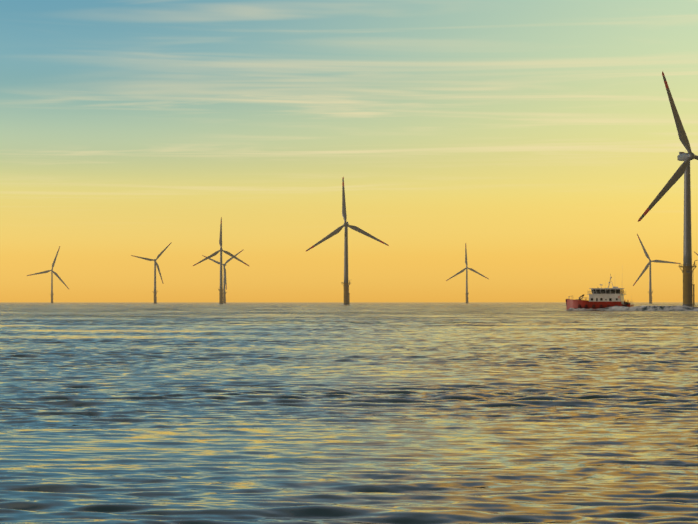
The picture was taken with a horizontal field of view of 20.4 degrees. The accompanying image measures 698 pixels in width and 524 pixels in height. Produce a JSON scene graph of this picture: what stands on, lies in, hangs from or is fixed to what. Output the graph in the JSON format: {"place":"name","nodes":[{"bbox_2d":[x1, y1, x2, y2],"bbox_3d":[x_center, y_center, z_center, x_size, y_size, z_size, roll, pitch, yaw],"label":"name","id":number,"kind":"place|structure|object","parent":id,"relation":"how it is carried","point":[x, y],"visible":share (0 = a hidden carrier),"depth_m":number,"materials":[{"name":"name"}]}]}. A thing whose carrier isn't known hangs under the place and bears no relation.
{"place":"outdoors","nodes":[
{"label":"outdoors","id":0,"kind":"place"},
{"bbox_2d":[0,302,697,523],"bbox_3d":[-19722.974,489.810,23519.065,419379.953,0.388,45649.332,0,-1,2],"label":"sea","id":1,"kind":"structure","parent":0,"point":[336,413],"depth_m":55.87,"materials":[{"name":"teal liquid"}]},
{"bbox_2d":[27,246,68,302],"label":"turbine","id":2,"kind":"object","parent":1,"relation":"in","point":[55,273],"visible":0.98,"depth_m":5299.76,"materials":[{"name":"metal"}]},
{"bbox_2d":[131,242,171,303],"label":"turbine","id":3,"kind":"object","parent":1,"relation":"in","point":[156,263],"visible":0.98,"depth_m":4059.49,"materials":[{"name":"metal"}]},
{"bbox_2d":[193,217,249,303],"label":"turbine","id":4,"kind":"object","parent":1,"relation":"in","point":[221,289],"visible":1,"depth_m":3228.89,"materials":[{"name":"metal"}]},
{"bbox_2d":[202,249,243,302],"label":"turbine","id":5,"kind":"object","parent":1,"relation":"in","point":[224,282],"visible":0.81,"depth_m":4528.46,"materials":[{"name":"metal"}]},
{"bbox_2d":[306,177,388,304],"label":"turbine","id":6,"kind":"object","parent":1,"relation":"in","point":[346,225],"visible":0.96,"depth_m":2174.29,"materials":[{"name":"metal"}]},
{"bbox_2d":[446,243,488,302],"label":"turbine","id":7,"kind":"object","parent":1,"relation":"in","point":[463,270],"visible":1,"depth_m":4891.01,"materials":[{"name":"metal"}]},
{"bbox_2d":[566,274,633,309],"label":"boat","id":8,"kind":"object","parent":1,"relation":"in","point":[599,298],"visible":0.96,"depth_m":737.06,"materials":[{"name":"metal"}]},
{"bbox_2d":[565,305,697,310],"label":"boat wake","id":9,"kind":"object","parent":1,"relation":"on","point":[654,308],"visible":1,"depth_m":722.08,"materials":[{"name":"white liquid"}]},
{"bbox_2d":[633,234,680,303],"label":"turbine","id":10,"kind":"object","parent":1,"relation":"in","point":[650,292],"visible":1,"depth_m":4120.91,"materials":[{"name":"metal"}]},
{"bbox_2d":[638,71,697,306],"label":"turbine","id":11,"kind":"object","parent":1,"relation":"in","point":[687,264],"visible":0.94,"depth_m":1158.77,"materials":[{"name":"metal"}]},
{"bbox_2d":[0,0,697,301],"label":"sky","id":12,"kind":"structure","parent":0,"point":[535,136],"materials":[{"name":"yellow"}]}
]}

